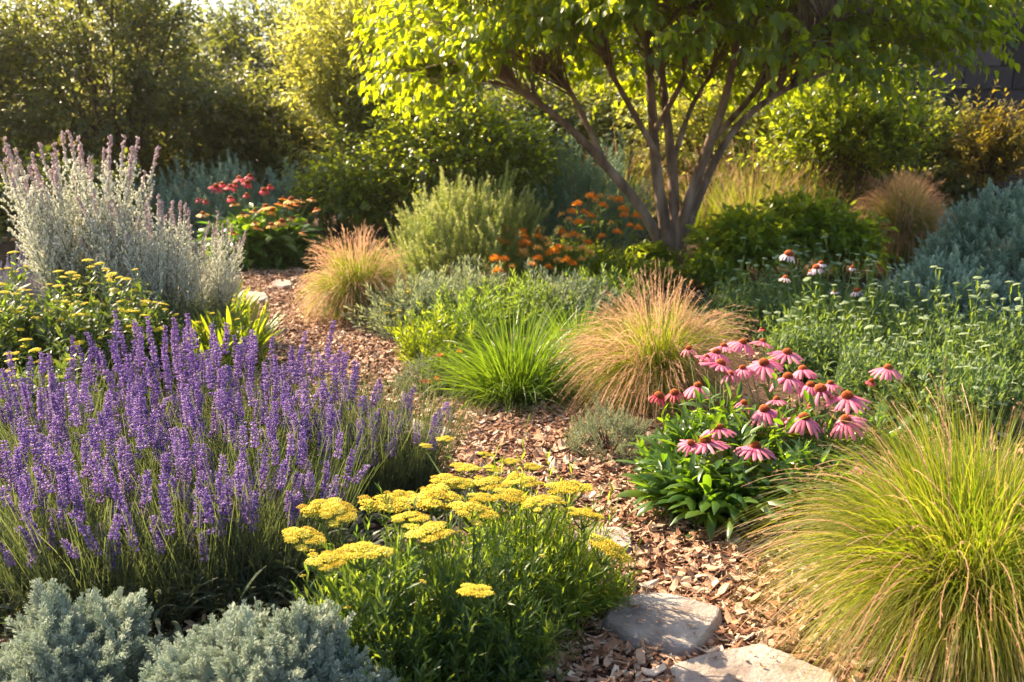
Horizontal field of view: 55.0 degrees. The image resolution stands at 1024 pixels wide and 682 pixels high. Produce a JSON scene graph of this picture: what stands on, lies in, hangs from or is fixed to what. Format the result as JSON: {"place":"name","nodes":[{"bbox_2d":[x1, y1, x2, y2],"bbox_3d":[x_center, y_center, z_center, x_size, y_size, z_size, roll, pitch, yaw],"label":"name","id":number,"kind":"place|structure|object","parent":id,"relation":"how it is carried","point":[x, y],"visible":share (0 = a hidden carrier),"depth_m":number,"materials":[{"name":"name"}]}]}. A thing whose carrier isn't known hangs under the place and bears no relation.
{"place":"outdoors","nodes":[
{"label":"outdoors","id":0,"kind":"place"},
{"bbox_2d":[0,0,715,117],"label":"sky","id":1,"kind":"structure","parent":0,"point":[201,2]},
{"bbox_2d":[0,157,1023,681],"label":"ground","id":2,"kind":"structure","parent":0,"point":[8,247],"depth_m":6.11,"materials":[{"name":"soil"}]},
{"bbox_2d":[0,242,35,310],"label":"plume plant","id":3,"kind":"object","parent":2,"relation":"on","point":[11,265],"visible":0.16,"depth_m":6.21,"materials":[{"name":"grey plant"}]},
{"bbox_2d":[0,8,69,163],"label":"tall shrub","id":4,"kind":"object","parent":2,"relation":"on","point":[6,86],"visible":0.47,"depth_m":11.40,"materials":[{"name":"green plant"}]},
{"bbox_2d":[0,255,70,332],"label":"plume plant","id":5,"kind":"object","parent":2,"relation":"on","point":[35,291],"visible":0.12,"depth_m":6.18,"materials":[{"name":"grey plant"}]},
{"bbox_2d":[0,251,106,378],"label":"yellow headed plant","id":6,"kind":"object","parent":2,"relation":"on","point":[7,344],"visible":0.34,"depth_m":4.96,"materials":[{"name":"green plant"}]},
{"bbox_2d":[0,346,118,454],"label":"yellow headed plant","id":7,"kind":"object","parent":2,"relation":"on","point":[60,369],"visible":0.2,"depth_m":4.43,"materials":[{"name":"green plant"}]},
{"bbox_2d":[0,334,153,484],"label":"lavender plant","id":8,"kind":"object","parent":2,"relation":"on","point":[8,405],"visible":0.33,"depth_m":3.86,"materials":[{"name":"purple plant"}]},
{"bbox_2d":[0,130,160,319],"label":"plume plant","id":9,"kind":"object","parent":2,"relation":"on","point":[50,251],"visible":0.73,"depth_m":5.89,"materials":[{"name":"grey plant"}]},
{"bbox_2d":[0,258,162,409],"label":"yellow headed plant","id":10,"kind":"object","parent":2,"relation":"on","point":[74,327],"visible":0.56,"depth_m":4.84,"materials":[{"name":"green plant"}]},
{"bbox_2d":[0,356,164,532],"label":"lavender plant","id":11,"kind":"object","parent":2,"relation":"on","point":[56,407],"visible":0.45,"depth_m":3.42,"materials":[{"name":"purple plant"}]},
{"bbox_2d":[0,577,169,681],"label":"artemisia mound","id":12,"kind":"object","parent":2,"relation":"on","point":[59,637],"visible":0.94,"depth_m":2.30,"materials":[{"name":"silver plant"}]},
{"bbox_2d":[0,421,171,638],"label":"lavender plant","id":13,"kind":"object","parent":2,"relation":"on","point":[86,472],"visible":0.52,"depth_m":2.91,"materials":[{"name":"purple plant"}]},
{"bbox_2d":[0,139,177,248],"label":"shade shrub","id":14,"kind":"object","parent":2,"relation":"on","point":[5,223],"visible":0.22,"depth_m":9.88,"materials":[{"name":"green plant"}]},
{"bbox_2d":[12,53,189,203],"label":"undergrowth bush","id":15,"kind":"object","parent":2,"relation":"on","point":[151,131],"visible":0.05,"depth_m":13.29,"materials":[{"name":"green plant"}]},
{"bbox_2d":[0,354,252,537],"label":"lavender plant","id":16,"kind":"object","parent":2,"relation":"on","point":[152,440],"visible":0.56,"depth_m":3.37,"materials":[{"name":"purple plant"}]},
{"bbox_2d":[0,0,255,149],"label":"woodland tree","id":17,"kind":"object","parent":2,"relation":"on","point":[41,17],"visible":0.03,"depth_m":20.22,"materials":[{"name":"green plant"}]},
{"bbox_2d":[81,262,184,396],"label":"yellow headed plant","id":18,"kind":"object","parent":2,"relation":"on","point":[157,332],"visible":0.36,"depth_m":5.28,"materials":[{"name":"green plant"}]},
{"bbox_2d":[0,406,270,644],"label":"lavender plant","id":19,"kind":"object","parent":2,"relation":"on","point":[33,542],"visible":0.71,"depth_m":2.80,"materials":[{"name":"purple plant"}]},
{"bbox_2d":[0,0,285,203],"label":"tall shrub","id":20,"kind":"object","parent":2,"relation":"on","point":[141,88],"visible":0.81,"depth_m":11.51,"materials":[{"name":"green plant"}]},
{"bbox_2d":[76,193,210,332],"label":"plume plant","id":21,"kind":"object","parent":2,"relation":"on","point":[156,275],"visible":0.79,"depth_m":5.86,"materials":[{"name":"grey plant"}]},
{"bbox_2d":[114,175,205,254],"bbox_3d":[-3.827,-1.364,10.549,1.167,0.842,1.265,3,13,12],"label":"shaded sage","id":22,"kind":"object","parent":2,"relation":"on","point":[154,200],"visible":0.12,"depth_m":10.38,"materials":[{"name":"blue plant"}]},
{"bbox_2d":[138,652,208,681],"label":"artemisia mound","id":23,"kind":"object","parent":2,"relation":"on","point":[145,676],"visible":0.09,"depth_m":2.15,"materials":[{"name":"silver plant"}]},
{"bbox_2d":[70,310,285,475],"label":"lavender plant","id":24,"kind":"object","parent":2,"relation":"on","point":[167,372],"visible":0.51,"depth_m":3.98,"materials":[{"name":"purple plant"}]},
{"bbox_2d":[18,418,345,650],"bbox_3d":[-0.983,0.525,2.962,0.987,0.537,1.016,0,13,0],"label":"lavender plant","id":25,"kind":"object","parent":2,"relation":"on","point":[198,522],"visible":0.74,"depth_m":2.83,"materials":[{"name":"purple plant"}]},
{"bbox_2d":[146,316,248,386],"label":"lime plant","id":26,"kind":"object","parent":2,"relation":"on","point":[226,358],"visible":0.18,"depth_m":5.27,"materials":[{"name":"green plant"}]},
{"bbox_2d":[154,211,246,326],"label":"plume plant","id":27,"kind":"object","parent":2,"relation":"on","point":[218,283],"visible":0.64,"depth_m":6.15,"materials":[{"name":"grey plant"}]},
{"bbox_2d":[172,277,263,325],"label":"lime plant","id":28,"kind":"object","parent":2,"relation":"on","point":[242,306],"visible":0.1,"depth_m":6.58,"materials":[{"name":"green plant"}]},
{"bbox_2d":[106,343,335,520],"bbox_3d":[-1.041,0.358,3.522,0.783,0.575,0.791,0,13,0],"label":"lavender plant","id":29,"kind":"object","parent":2,"relation":"on","point":[193,420],"visible":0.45,"depth_m":3.48,"materials":[{"name":"purple plant"}]},
{"bbox_2d":[141,148,308,256],"bbox_3d":[-3.138,-1.518,10.596,1.919,1.109,1.755,2,13,9],"label":"shaded sage","id":30,"kind":"object","parent":2,"relation":"on","point":[218,203],"visible":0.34,"depth_m":10.31,"materials":[{"name":"blue plant"}]},
{"bbox_2d":[157,0,293,113],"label":"woodland tree","id":31,"kind":"object","parent":2,"relation":"on","point":[258,57],"visible":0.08,"depth_m":20.80,"materials":[{"name":"green plant"}]},
{"bbox_2d":[180,298,289,378],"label":"lime plant","id":32,"kind":"object","parent":2,"relation":"on","point":[260,325],"visible":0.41,"depth_m":5.51,"materials":[{"name":"green plant"}]},
{"bbox_2d":[149,60,351,224],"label":"undergrowth bush","id":33,"kind":"object","parent":2,"relation":"on","point":[261,130],"visible":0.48,"depth_m":12.37,"materials":[{"name":"green plant"}]},
{"bbox_2d":[152,0,348,149],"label":"woodland tree","id":34,"kind":"object","parent":2,"relation":"on","point":[255,13],"visible":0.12,"depth_m":20.77,"materials":[{"name":"green plant"}]},
{"bbox_2d":[185,173,330,271],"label":"coneflower bush","id":35,"kind":"object","parent":2,"relation":"on","point":[279,242],"visible":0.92,"depth_m":9.27,"materials":[{"name":"green plant"}]},
{"bbox_2d":[164,320,362,462],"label":"lavender plant","id":36,"kind":"object","parent":2,"relation":"on","point":[240,375],"visible":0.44,"depth_m":3.92,"materials":[{"name":"purple plant"}]},
{"bbox_2d":[133,413,406,621],"bbox_3d":[-0.734,0.497,3.078,0.924,0.526,0.920,0,13,0],"label":"lavender plant","id":37,"kind":"object","parent":2,"relation":"on","point":[295,501],"visible":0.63,"depth_m":2.97,"materials":[{"name":"purple plant"}]},
{"bbox_2d":[139,596,400,681],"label":"artemisia mound","id":38,"kind":"object","parent":2,"relation":"on","point":[242,644],"visible":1,"depth_m":2.18,"materials":[{"name":"plant"}]},
{"bbox_2d":[201,353,420,526],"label":"lavender plant","id":39,"kind":"object","parent":2,"relation":"on","point":[330,414],"visible":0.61,"depth_m":3.49,"materials":[{"name":"purple plant"}]},
{"bbox_2d":[241,347,417,466],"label":"lavender plant","id":40,"kind":"object","parent":2,"relation":"on","point":[322,364],"visible":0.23,"depth_m":3.92,"materials":[{"name":"purple plant"}]},
{"bbox_2d":[251,148,410,250],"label":"leafy shrub","id":41,"kind":"object","parent":2,"relation":"on","point":[306,185],"visible":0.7,"depth_m":10.55,"materials":[{"name":"green plant"}]},
{"bbox_2d":[195,0,502,111],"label":"woodland tree","id":42,"kind":"object","parent":2,"relation":"on","point":[257,34],"visible":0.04,"depth_m":21.09,"materials":[{"name":"green plant"}]},
{"bbox_2d":[291,220,413,329],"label":"fountain grass","id":43,"kind":"object","parent":2,"relation":"on","point":[339,286],"depth_m":6.80,"materials":[{"name":"plant"}]},
{"bbox_2d":[272,374,450,514],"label":"lavender plant","id":44,"kind":"object","parent":2,"relation":"on","point":[384,486],"visible":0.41,"depth_m":3.58,"materials":[{"name":"purple plant"}]},
{"bbox_2d":[242,0,516,235],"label":"willow leaved shrub","id":45,"kind":"object","parent":2,"relation":"on","point":[332,81],"visible":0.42,"depth_m":11.54,"materials":[{"name":"green plant"}]},
{"bbox_2d":[282,482,517,681],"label":"yarrow plant","id":46,"kind":"object","parent":2,"relation":"on","point":[374,605],"visible":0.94,"depth_m":2.38,"materials":[{"name":"green plant"}]},
{"bbox_2d":[341,268,475,339],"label":"soft perennial","id":47,"kind":"object","parent":2,"relation":"on","point":[388,313],"visible":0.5,"depth_m":6.41,"materials":[{"name":"green plant"}]},
{"bbox_2d":[335,366,493,493],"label":"lavender plant","id":48,"kind":"object","parent":2,"relation":"on","point":[427,469],"visible":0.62,"depth_m":3.69,"materials":[{"name":"purple plant"}]},
{"bbox_2d":[383,304,479,368],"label":"soft perennial","id":49,"kind":"object","parent":2,"relation":"on","point":[413,347],"visible":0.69,"depth_m":5.68,"materials":[{"name":"green plant"}]},
{"bbox_2d":[305,82,585,251],"bbox_3d":[-0.677,-1.772,10.773,3.056,2.483,2.160,0,13,0],"label":"dark shrub","id":50,"kind":"object","parent":2,"relation":"on","point":[508,144],"visible":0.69,"depth_m":10.48,"materials":[{"name":"green plant"}]},
{"bbox_2d":[416,342,479,398],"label":"flower tuft","id":51,"kind":"object","parent":2,"relation":"on","point":[438,362],"visible":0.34,"depth_m":5.05,"materials":[{"name":"green plant"}]},
{"bbox_2d":[407,255,515,312],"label":"soft perennial","id":52,"kind":"object","parent":2,"relation":"on","point":[466,275],"visible":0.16,"depth_m":6.93,"materials":[{"name":"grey plant"}]},
{"bbox_2d":[403,279,531,353],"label":"soft perennial","id":53,"kind":"object","parent":2,"relation":"on","point":[463,300],"visible":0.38,"depth_m":6.07,"materials":[{"name":"green plant"}]},
{"bbox_2d":[369,160,567,291],"bbox_3d":[-0.357,-0.995,8.375,1.666,1.085,1.649,0,13,0],"label":"spiky mound","id":54,"kind":"object","parent":2,"relation":"on","point":[462,220],"visible":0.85,"depth_m":8.10,"materials":[{"name":"green plant"}]},
{"bbox_2d":[350,473,592,681],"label":"yarrow plant","id":55,"kind":"object","parent":2,"relation":"on","point":[519,640],"visible":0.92,"depth_m":2.46,"materials":[{"name":"green plant"}]},
{"bbox_2d":[405,278,608,420],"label":"green grass","id":56,"kind":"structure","parent":2,"relation":"on","point":[511,375],"depth_m":4.87,"materials":[{"name":"plant"}]},
{"bbox_2d":[456,267,578,332],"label":"soft perennial","id":57,"kind":"object","parent":2,"relation":"on","point":[525,289],"visible":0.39,"depth_m":6.66,"materials":[{"name":"green plant"}]},
{"bbox_2d":[411,414,643,658],"bbox_3d":[0.008,0.512,2.949,0.767,0.655,0.936,0,13,0],"label":"yarrow plant","id":58,"kind":"object","parent":2,"relation":"on","point":[579,574],"visible":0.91,"depth_m":2.78,"materials":[{"name":"green plant"}]},
{"bbox_2d":[440,70,614,220],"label":"undergrowth bush","id":59,"kind":"object","parent":2,"relation":"on","point":[570,115],"visible":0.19,"depth_m":12.72,"materials":[{"name":"green plant"}]},
{"bbox_2d":[481,192,646,290],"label":"orange flower bush","id":60,"kind":"object","parent":2,"relation":"on","point":[588,257],"visible":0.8,"depth_m":8.32,"materials":[{"name":"green plant"}]},
{"bbox_2d":[508,259,623,330],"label":"soft perennial","id":61,"kind":"object","parent":2,"relation":"on","point":[569,284],"visible":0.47,"depth_m":6.80,"materials":[{"name":"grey plant"}]},
{"bbox_2d":[512,290,625,362],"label":"green grass","id":62,"kind":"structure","parent":2,"relation":"on","point":[573,323],"depth_m":5.82,"materials":[{"name":"plant"}]},
{"bbox_2d":[518,120,657,251],"bbox_3d":[0.763,-1.662,10.612,1.875,1.419,1.695,-6,14,-26],"label":"shaded sage","id":63,"kind":"object","parent":2,"relation":"on","point":[579,181],"visible":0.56,"depth_m":10.46,"materials":[{"name":"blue plant"}]},
{"bbox_2d":[555,260,659,314],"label":"soft perennial","id":64,"kind":"object","parent":2,"relation":"on","point":[614,282],"visible":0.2,"depth_m":7.26,"materials":[{"name":"green plant"}]},
{"bbox_2d":[548,53,732,220],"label":"undergrowth bush","id":65,"kind":"object","parent":2,"relation":"on","point":[607,109],"visible":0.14,"depth_m":13.56,"materials":[{"name":"green plant"}]},
{"bbox_2d":[621,239,680,265],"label":"leafy bush","id":66,"kind":"object","parent":2,"relation":"on","point":[655,250],"visible":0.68,"depth_m":8.98,"materials":[{"name":"green plant"}]},
{"bbox_2d":[626,257,689,292],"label":"leafy bush","id":67,"kind":"object","parent":2,"relation":"on","point":[674,268],"visible":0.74,"depth_m":8.27,"materials":[{"name":"green plant"}]},
{"bbox_2d":[546,259,781,428],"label":"fountain grass","id":68,"kind":"object","parent":2,"relation":"on","point":[644,360],"depth_m":4.68,"materials":[{"name":"plant"}]},
{"bbox_2d":[344,0,1023,265],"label":"multi stem tree","id":69,"kind":"object","parent":2,"relation":"on","point":[798,44],"visible":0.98,"depth_m":7.67,"materials":[{"name":"plant"}]},
{"bbox_2d":[612,342,809,542],"bbox_3d":[0.741,0.390,3.662,0.769,0.574,1.043,0,13,0],"label":"coneflower plant","id":70,"kind":"object","parent":2,"relation":"on","point":[685,477],"visible":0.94,"depth_m":3.47,"materials":[{"name":"green plant"}]},
{"bbox_2d":[594,53,827,223],"bbox_3d":[2.560,-2.566,12.501,3.105,2.388,1.928,0,13,0],"label":"bright leafy shrub","id":71,"kind":"object","parent":2,"relation":"on","point":[704,106],"visible":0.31,"depth_m":12.26,"materials":[{"name":"green plant"}]},
{"bbox_2d":[677,247,752,292],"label":"leafy bush","id":72,"kind":"object","parent":2,"relation":"on","point":[695,267],"visible":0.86,"depth_m":8.29,"materials":[{"name":"green plant"}]},
{"bbox_2d":[679,197,812,284],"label":"leafy bush","id":73,"kind":"object","parent":2,"relation":"on","point":[763,238],"visible":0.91,"depth_m":8.42,"materials":[{"name":"green plant"}]},
{"bbox_2d":[697,237,812,340],"bbox_3d":[1.624,-0.295,6.534,0.815,0.774,0.843,0,13,0],"label":"budded yarrow","id":74,"kind":"object","parent":2,"relation":"on","point":[739,296],"visible":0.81,"depth_m":6.47,"materials":[{"name":"green plant"}]},
{"bbox_2d":[689,76,874,212],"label":"undergrowth bush","id":75,"kind":"object","parent":2,"relation":"on","point":[778,176],"visible":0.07,"depth_m":13.17,"materials":[{"name":"green plant"}]},
{"bbox_2d":[750,236,849,321],"bbox_3d":[2.063,-0.348,6.954,0.762,0.763,0.758,4,13,15],"label":"budded yarrow","id":76,"kind":"object","parent":2,"relation":"on","point":[798,288],"visible":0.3,"depth_m":6.96,"materials":[{"name":"green plant"}]},
{"bbox_2d":[709,327,897,536],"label":"coneflower plant","id":77,"kind":"object","parent":2,"relation":"on","point":[803,428],"visible":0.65,"depth_m":3.64,"materials":[{"name":"pink plant"}]},
{"bbox_2d":[756,184,867,275],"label":"leafy bush","id":78,"kind":"object","parent":2,"relation":"on","point":[808,212],"visible":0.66,"depth_m":8.79,"materials":[{"name":"green plant"}]},
{"bbox_2d":[746,277,884,383],"bbox_3d":[1.709,0.004,5.525,0.724,0.722,0.828,0,13,0],"label":"budded yarrow","id":79,"kind":"object","parent":2,"relation":"on","point":[817,352],"visible":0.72,"depth_m":5.43,"materials":[{"name":"green plant"}]},
{"bbox_2d":[768,250,868,350],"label":"white coneflower","id":80,"kind":"object","parent":2,"relation":"on","point":[815,267],"visible":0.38,"depth_m":5.85,"materials":[{"name":"green plant"}]},
{"bbox_2d":[725,44,975,219],"bbox_3d":[3.742,-2.181,10.956,2.775,2.302,2.096,0,13,0],"label":"glossy shrub","id":81,"kind":"object","parent":2,"relation":"on","point":[895,131],"visible":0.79,"depth_m":10.65,"materials":[{"name":"green plant"}]},
{"bbox_2d":[792,239,911,324],"bbox_3d":[2.225,-0.281,6.429,0.830,0.783,0.786,-9,16,-36],"label":"budded yarrow","id":82,"kind":"object","parent":2,"relation":"on","point":[870,265],"visible":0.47,"depth_m":6.39,"materials":[{"name":"green plant"}]},
{"bbox_2d":[803,202,902,280],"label":"leafy bush","id":83,"kind":"object","parent":2,"relation":"on","point":[866,228],"visible":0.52,"depth_m":8.87,"materials":[{"name":"green plant"}]},
{"bbox_2d":[695,352,1023,681],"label":"fountain grass","id":84,"kind":"object","parent":2,"relation":"on","point":[938,555],"depth_m":2.44,"materials":[{"name":"plant"}]},
{"bbox_2d":[823,364,940,476],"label":"coneflower plant","id":85,"kind":"object","parent":2,"relation":"on","point":[885,371],"visible":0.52,"depth_m":3.98,"materials":[{"name":"green plant"}]},
{"bbox_2d":[809,306,964,421],"bbox_3d":[1.856,0.178,4.875,0.735,0.685,0.735,-7,14,-28],"label":"budded yarrow","id":86,"kind":"object","parent":2,"relation":"on","point":[852,377],"visible":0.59,"depth_m":4.83,"materials":[{"name":"green plant"}]},
{"bbox_2d":[832,253,964,356],"bbox_3d":[2.271,-0.140,5.804,0.862,0.719,0.846,0,13,0],"label":"budded yarrow","id":87,"kind":"object","parent":2,"relation":"on","point":[885,322],"visible":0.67,"depth_m":5.76,"materials":[{"name":"green plant"}]},
{"bbox_2d":[821,90,1005,228],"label":"undergrowth bush","id":88,"kind":"object","parent":2,"relation":"on","point":[955,191],"visible":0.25,"depth_m":12.33,"materials":[{"name":"green plant"}]},
{"bbox_2d":[806,0,1023,221],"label":"garden wall","id":89,"kind":"structure","parent":2,"relation":"on","point":[1011,81],"depth_m":13.11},
{"bbox_2d":[862,244,1023,340],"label":"blue green shrub","id":90,"kind":"object","parent":2,"relation":"on","point":[964,273],"visible":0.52,"depth_m":6.37,"materials":[{"name":"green plant"}]},
{"bbox_2d":[871,324,1023,442],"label":"budded yarrow","id":91,"kind":"object","parent":2,"relation":"on","point":[977,386],"visible":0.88,"depth_m":4.52,"materials":[{"name":"green plant"}]},
{"bbox_2d":[891,266,1023,375],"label":"budded yarrow","id":92,"kind":"object","parent":2,"relation":"on","point":[928,330],"visible":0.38,"depth_m":5.45,"materials":[{"name":"green plant"}]},
{"bbox_2d":[895,177,1023,324],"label":"blue green shrub","id":93,"kind":"object","parent":2,"relation":"on","point":[1002,214],"visible":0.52,"depth_m":7.00,"materials":[{"name":"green plant"}]},
{"bbox_2d":[910,79,1023,248],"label":"bronze shrub","id":94,"kind":"object","parent":2,"relation":"on","point":[1000,146],"visible":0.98,"depth_m":10.08,"materials":[{"name":"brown plant"}]},
{"bbox_2d":[926,281,1023,401],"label":"budded yarrow","id":95,"kind":"object","parent":2,"relation":"on","point":[1019,349],"visible":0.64,"depth_m":5.20,"materials":[{"name":"green plant"}]},
{"bbox_2d":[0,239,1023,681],"bbox_3d":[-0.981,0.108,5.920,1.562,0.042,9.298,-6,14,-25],"label":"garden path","id":96,"kind":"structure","parent":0,"point":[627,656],"depth_m":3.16,"materials":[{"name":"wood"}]},
{"bbox_2d":[390,351,459,395],"bbox_3d":[-0.471,0.162,5.136,0.411,0.232,0.397,0,13,0],"label":"grey mound","id":97,"kind":"object","parent":96,"relation":"on","point":[418,368],"visible":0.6,"depth_m":5.09,"materials":[{"name":"green plant"}]},
{"bbox_2d":[579,527,633,561],"bbox_3d":[0.305,0.686,3.260,0.197,0.077,0.221,0,13,0],"label":"stepping stone","id":98,"kind":"object","parent":96,"relation":"on","point":[620,541],"visible":0.31,"depth_m":3.25,"materials":[{"name":"stone"}]},
{"bbox_2d":[560,391,660,465],"bbox_3d":[0.436,0.366,4.165,0.465,0.268,0.461,0,13,0],"label":"grey mound","id":99,"kind":"object","parent":96,"relation":"on","point":[628,426],"visible":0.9,"depth_m":4.15,"materials":[{"name":"green plant"}]},
{"bbox_2d":[601,592,722,658],"bbox_3d":[0.417,0.800,2.757,0.310,0.077,0.293,7,14,28],"label":"stepping stone","id":100,"kind":"object","parent":96,"relation":"on","point":[675,635],"visible":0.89,"depth_m":2.71,"materials":[{"name":"stone"}]},
{"bbox_2d":[670,644,837,681],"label":"stepping stone","id":101,"kind":"object","parent":96,"relation":"on","point":[710,668],"visible":0.94,"depth_m":2.48,"materials":[{"name":"stone"}]},
{"bbox_2d":[555,124,704,245],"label":"feathery grass","id":102,"kind":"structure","parent":0,"point":[634,211],"depth_m":11.76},
{"bbox_2d":[636,139,779,239],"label":"feathery grass","id":103,"kind":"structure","parent":0,"point":[696,222],"depth_m":11.67,"materials":[{"name":"plant"}]},
{"bbox_2d":[677,135,851,226],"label":"feathery grass","id":104,"kind":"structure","parent":0,"point":[747,199],"depth_m":10.85,"materials":[{"name":"plant"}]},
{"bbox_2d":[728,144,895,211],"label":"feathery grass","id":105,"kind":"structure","parent":0,"point":[812,190],"depth_m":10.99,"materials":[{"name":"plant"}]},
{"bbox_2d":[849,163,956,265],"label":"fountain grass","id":106,"kind":"object","parent":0,"point":[912,220],"depth_m":9.51,"materials":[{"name":"plant"}]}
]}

